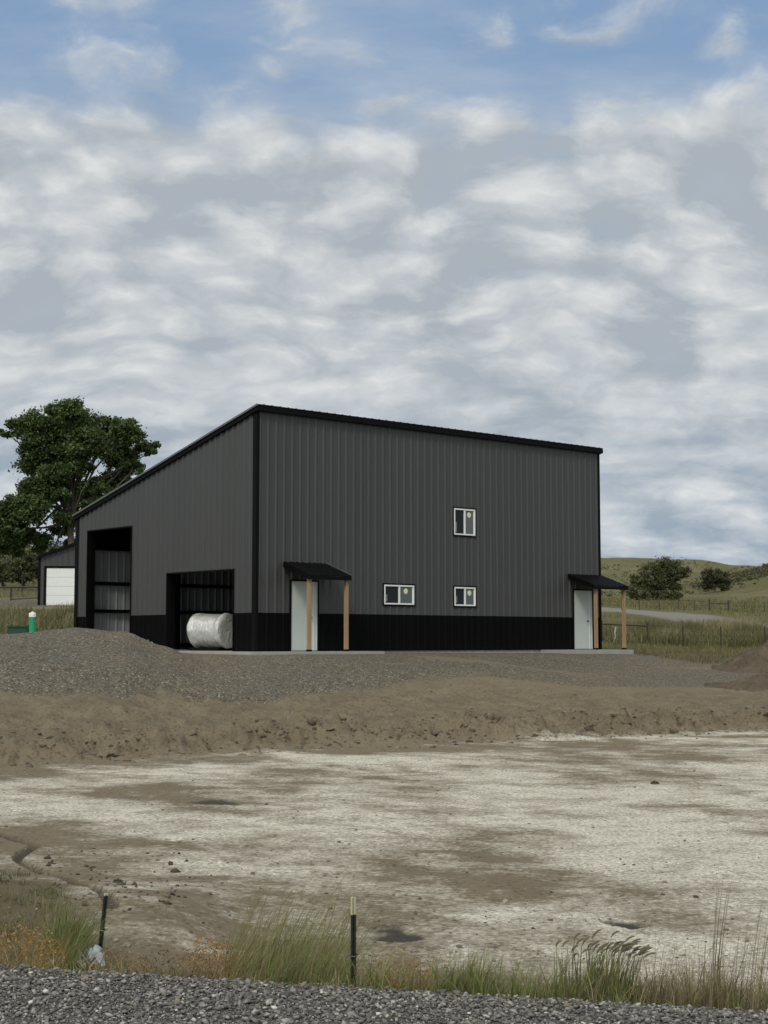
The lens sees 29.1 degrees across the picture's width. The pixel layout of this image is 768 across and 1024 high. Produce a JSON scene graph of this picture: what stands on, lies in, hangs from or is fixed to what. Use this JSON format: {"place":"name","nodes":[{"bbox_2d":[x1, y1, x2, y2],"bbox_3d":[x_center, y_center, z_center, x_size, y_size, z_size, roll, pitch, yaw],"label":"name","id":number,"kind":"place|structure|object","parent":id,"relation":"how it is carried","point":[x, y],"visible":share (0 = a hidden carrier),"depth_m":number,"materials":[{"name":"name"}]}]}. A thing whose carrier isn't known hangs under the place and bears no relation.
{"place":"outdoors","nodes":[
{"label":"outdoors","id":0,"kind":"place"},
{"bbox_2d":[179,651,384,654],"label":"concrete pavement","id":1,"kind":"structure","parent":0,"point":[285,653],"depth_m":43.59,"materials":[{"name":"grey concrete"}]},
{"bbox_2d":[0,547,767,1023],"bbox_3d":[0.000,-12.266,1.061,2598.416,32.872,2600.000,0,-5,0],"label":"ground","id":2,"kind":"structure","parent":0,"point":[496,795],"depth_m":19.48,"materials":[{"name":"soil"}]},
{"bbox_2d":[0,559,14,586],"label":"bush","id":3,"kind":"object","parent":2,"relation":"on","point":[2,577],"visible":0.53,"depth_m":117.28,"materials":[{"name":"green plant"}]},
{"bbox_2d":[7,625,28,633],"bbox_3d":[-9.757,3.152,39.475,0.560,0.265,0.440,1,-5,-8],"label":"septic box","id":4,"kind":"object","parent":2,"relation":"on","point":[11,629],"visible":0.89,"depth_m":39.27,"materials":[{"name":"green plastic"}]},
{"bbox_2d":[0,586,37,600],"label":"pipe gate","id":5,"kind":"structure","parent":2,"relation":"on","point":[11,599],"depth_m":91.90,"materials":[{"name":"metal"}]},
{"bbox_2d":[3,552,38,588],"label":"bush","id":6,"kind":"object","parent":2,"relation":"on","point":[28,566],"visible":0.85,"depth_m":111.33,"materials":[{"name":"green plant"}]},
{"bbox_2d":[0,537,63,581],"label":"sagebrush","id":7,"kind":"object","parent":2,"relation":"on","point":[7,558],"visible":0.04,"depth_m":205.98,"materials":[{"name":"green plant"}]},
{"bbox_2d":[29,612,35,632],"bbox_3d":[-9.241,2.964,38.889,0.190,0.695,0.190,0,-5,0],"label":"standpipe","id":8,"kind":"object","parent":2,"relation":"on","point":[32,621],"visible":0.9,"depth_m":38.82,"materials":[{"name":"green plastic"}]},
{"bbox_2d":[37,542,74,604],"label":"garage","id":9,"kind":"structure","parent":2,"relation":"on","point":[56,572],"depth_m":78.08,"materials":[{"name":"grey metal"}]},
{"bbox_2d":[46,568,74,604],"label":"overhead door","id":10,"kind":"structure","parent":9,"relation":"in","point":[59,581],"depth_m":78.07,"materials":[{"name":"white paint"}]},
{"bbox_2d":[0,915,132,969],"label":"dry bush","id":11,"kind":"object","parent":2,"relation":"on","point":[29,941],"visible":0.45,"depth_m":8.57,"materials":[{"name":"beige plant"}]},
{"bbox_2d":[2,895,149,966],"bbox_3d":[-1.979,2.640,9.215,0.804,0.481,0.837,4,-6,-37],"label":"green tuft","id":12,"kind":"object","parent":2,"relation":"on","point":[69,935],"visible":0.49,"depth_m":9.22,"materials":[{"name":"green plant"}]},
{"bbox_2d":[0,395,161,559],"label":"cottonwood tree","id":13,"kind":"object","parent":2,"relation":"on","point":[61,443],"visible":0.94,"depth_m":103.40,"materials":[{"name":"green plant"}]},
{"bbox_2d":[77,945,104,970],"bbox_3d":[-1.848,2.783,9.246,0.247,0.165,0.260,0,-5,0],"label":"plastic scrap","id":14,"kind":"object","parent":2,"relation":"on","point":[98,948],"visible":0.32,"depth_m":9.20,"materials":[{"name":"white plastic"}]},
{"bbox_2d":[98,893,107,947],"bbox_3d":[-1.804,2.783,9.387,0.047,0.716,0.060,5,-4,9],"label":"fence post","id":15,"kind":"object","parent":2,"relation":"on","point":[104,909],"visible":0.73,"depth_m":9.40,"materials":[{"name":"metal"}]},
{"bbox_2d":[104,753,118,757],"bbox_3d":[-4.856,4.362,26.411,0.279,0.124,0.292,0,-5,0],"label":"shrub","id":16,"kind":"object","parent":2,"relation":"on","point":[112,755],"visible":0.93,"depth_m":26.38,"materials":[{"name":"green plant"}]},
{"bbox_2d":[112,878,123,882],"bbox_3d":[-2.268,3.152,12.615,0.103,0.058,0.096,0,-5,0],"label":"shrub","id":17,"kind":"object","parent":2,"relation":"on","point":[118,880],"visible":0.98,"depth_m":12.62,"materials":[{"name":"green plant"}]},
{"bbox_2d":[52,947,189,973],"bbox_3d":[-1.353,2.523,7.962,0.822,0.339,1.117,4,-6,-36],"label":"dry bush","id":18,"kind":"object","parent":2,"relation":"on","point":[132,961],"visible":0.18,"depth_m":8.08,"materials":[{"name":"brown plant"}]},
{"bbox_2d":[91,947,248,978],"bbox_3d":[-1.245,2.612,8.191,1.306,0.374,1.550,0,-5,0],"label":"dead brush","id":19,"kind":"object","parent":2,"relation":"on","point":[167,962],"visible":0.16,"depth_m":8.32,"materials":[{"name":"brown plant"}]},
{"bbox_2d":[120,934,286,981],"bbox_3d":[-0.973,2.476,7.998,1.256,0.426,1.016,-4,-6,37],"label":"dry bush","id":20,"kind":"object","parent":2,"relation":"on","point":[214,953],"visible":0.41,"depth_m":7.91,"materials":[{"name":"beige plant"}]},
{"bbox_2d":[72,403,627,652],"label":"metal building","id":21,"kind":"structure","parent":2,"relation":"on","point":[270,528],"depth_m":48.22,"materials":[{"name":"grey metal"}]},
{"bbox_2d":[187,613,231,650],"bbox_3d":[-5.463,3.825,47.279,1.443,1.206,1.170,-4,-6,36],"label":"wrapped bundle","id":22,"kind":"object","parent":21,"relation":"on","point":[209,632],"visible":0.84,"depth_m":46.85,"materials":[{"name":"white plastic"}]},
{"bbox_2d":[291,581,316,650],"bbox_3d":[-2.424,3.171,45.019,1.050,2.117,0.100,4,-7,-41],"label":"door","id":23,"kind":"structure","parent":21,"relation":"in","point":[299,588],"depth_m":44.96,"materials":[{"name":"paint"}]},
{"bbox_2d":[382,583,414,606],"bbox_3d":[0.465,2.667,47.612,1.390,0.730,0.112,4,-7,-41],"label":"window","id":24,"kind":"structure","parent":21,"relation":"in","point":[393,594],"depth_m":47.56,"materials":[{"name":"white paint"}]},
{"bbox_2d":[453,507,475,537],"bbox_3d":[2.684,0.343,49.749,1.090,0.990,0.112,4,-7,-41],"label":"window","id":25,"kind":"structure","parent":21,"relation":"in","point":[464,519],"depth_m":49.71,"materials":[{"name":"white paint"}]},
{"bbox_2d":[453,585,476,607],"bbox_3d":[2.684,2.834,49.533,1.090,0.730,0.112,4,-7,-41],"label":"window","id":26,"kind":"structure","parent":21,"relation":"in","point":[463,596],"depth_m":49.49,"materials":[{"name":"white paint"}]},
{"bbox_2d":[574,590,592,649],"bbox_3d":[7.175,3.889,53.324,1.030,2.117,0.100,4,-7,-41],"label":"door","id":27,"kind":"structure","parent":21,"relation":"in","point":[582,599],"depth_m":53.34,"materials":[{"name":"paint"}]},
{"bbox_2d":[348,897,358,987],"bbox_3d":[-0.155,2.336,7.369,0.047,0.821,0.060,-2,-5,21],"label":"fence post","id":28,"kind":"object","parent":2,"relation":"on","point":[353,954],"visible":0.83,"depth_m":7.38,"materials":[{"name":"metal"}]},
{"bbox_2d":[0,850,767,1011],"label":"grass","id":29,"kind":"structure","parent":2,"relation":"on","point":[298,967],"depth_m":7.42,"materials":[{"name":"green plant"}]},
{"bbox_2d":[0,574,767,663],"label":"field grass","id":30,"kind":"structure","parent":2,"relation":"on","point":[691,638],"depth_m":76.52,"materials":[{"name":"green plant"}]},
{"bbox_2d":[0,627,767,971],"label":"dirt clods","id":31,"kind":"object","parent":2,"relation":"on","point":[434,733],"visible":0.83,"depth_m":28.15,"materials":[{"name":"brown soil"}]},
{"bbox_2d":[320,944,470,992],"bbox_3d":[0.116,2.312,7.332,0.920,0.312,0.934,0,-5,0],"label":"clump","id":32,"kind":"object","parent":2,"relation":"on","point":[412,984],"visible":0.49,"depth_m":7.31,"materials":[{"name":"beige plant"}]},
{"bbox_2d":[539,929,658,1002],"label":"seed grass","id":33,"kind":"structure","parent":2,"relation":"on","point":[598,950],"depth_m":7.19,"materials":[{"name":"green plant"}]},
{"bbox_2d":[587,941,660,1004],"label":"seed grass","id":34,"kind":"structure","parent":2,"relation":"on","point":[644,949],"depth_m":7.02,"materials":[{"name":"green plant"}]},
{"bbox_2d":[627,616,675,634],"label":"tall grass clump","id":35,"kind":"object","parent":2,"relation":"on","point":[653,622],"visible":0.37,"depth_m":85.48,"materials":[{"name":"green plant"}]},
{"bbox_2d":[626,555,693,600],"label":"tree","id":36,"kind":"object","parent":2,"relation":"on","point":[666,571],"visible":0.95,"depth_m":203.96,"materials":[{"name":"green plant"}]},
{"bbox_2d":[638,627,689,640],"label":"tall grass clump","id":37,"kind":"object","parent":2,"relation":"on","point":[666,632],"visible":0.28,"depth_m":79.38,"materials":[{"name":"green plant"}]},
{"bbox_2d":[602,620,765,647],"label":"wire fence","id":38,"kind":"object","parent":2,"relation":"on","point":[720,642],"visible":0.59,"depth_m":74.74,"materials":[{"name":"metal"}]},
{"bbox_2d":[601,560,767,597],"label":"sagebrush","id":39,"kind":"object","parent":2,"relation":"on","point":[699,589],"visible":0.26,"depth_m":267.99,"materials":[{"name":"green plant"}]},
{"bbox_2d":[621,600,764,611],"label":"wire fence","id":40,"kind":"object","parent":2,"relation":"on","point":[694,601],"visible":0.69,"depth_m":151.73,"materials":[{"name":"wood"}]},
{"bbox_2d":[674,618,712,632],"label":"tall grass clump","id":41,"kind":"object","parent":2,"relation":"on","point":[691,624],"visible":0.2,"depth_m":87.61,"materials":[{"name":"green plant"}]},
{"bbox_2d":[686,616,728,630],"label":"tall grass clump","id":42,"kind":"object","parent":2,"relation":"on","point":[708,624],"visible":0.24,"depth_m":91.47,"materials":[{"name":"green plant"}]},
{"bbox_2d":[696,567,733,592],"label":"bush","id":43,"kind":"object","parent":2,"relation":"on","point":[717,579],"visible":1,"depth_m":239.44,"materials":[{"name":"green plant"}]},
{"bbox_2d":[709,599,728,611],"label":"fence brace","id":44,"kind":"object","parent":2,"relation":"on","point":[718,603],"visible":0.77,"depth_m":149.72,"materials":[{"name":"wood"}]},
{"bbox_2d":[708,855,739,1006],"bbox_3d":[1.646,2.087,7.144,0.222,0.896,0.154,4,-6,-37],"label":"tall weed","id":45,"kind":"object","parent":2,"relation":"on","point":[720,937],"visible":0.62,"depth_m":7.13,"materials":[{"name":"green plant"}]},
{"bbox_2d":[685,563,767,586],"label":"sagebrush","id":46,"kind":"object","parent":2,"relation":"on","point":[743,572],"visible":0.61,"depth_m":274.11,"materials":[{"name":"green plant"}]},
{"bbox_2d":[703,673,767,691],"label":"dirt pile","id":47,"kind":"object","parent":2,"relation":"on","point":[757,682],"visible":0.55,"depth_m":43.13,"materials":[{"name":"soil"}]},
{"bbox_2d":[704,612,767,632],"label":"tall grass clump","id":48,"kind":"object","parent":2,"relation":"on","point":[735,622],"visible":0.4,"depth_m":87.52,"materials":[{"name":"green plant"}]},
{"bbox_2d":[711,639,767,673],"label":"dirt pile","id":49,"kind":"object","parent":2,"relation":"on","point":[753,661],"visible":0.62,"depth_m":49.33,"materials":[{"name":"soil"}]},
{"bbox_2d":[718,878,767,1010],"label":"tall weed","id":50,"kind":"object","parent":2,"relation":"on","point":[762,969],"visible":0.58,"depth_m":7.12,"materials":[{"name":"green plant"}]},
{"bbox_2d":[724,619,767,633],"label":"tall grass clump","id":51,"kind":"object","parent":2,"relation":"on","point":[756,627],"visible":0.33,"depth_m":83.60,"materials":[{"name":"green plant"}]},
{"bbox_2d":[0,963,767,1023],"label":"gravel","id":52,"kind":"structure","parent":0,"point":[466,998],"depth_m":6.47,"materials":[{"name":"grey gravel"}]},
{"bbox_2d":[0,0,767,565],"label":"sky","id":53,"kind":"structure","parent":0,"point":[545,220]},
{"bbox_2d":[541,649,633,653],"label":"concrete pavement","id":54,"kind":"structure","parent":0,"point":[602,651],"depth_m":51.51,"materials":[{"name":"grey concrete"}]}
]}

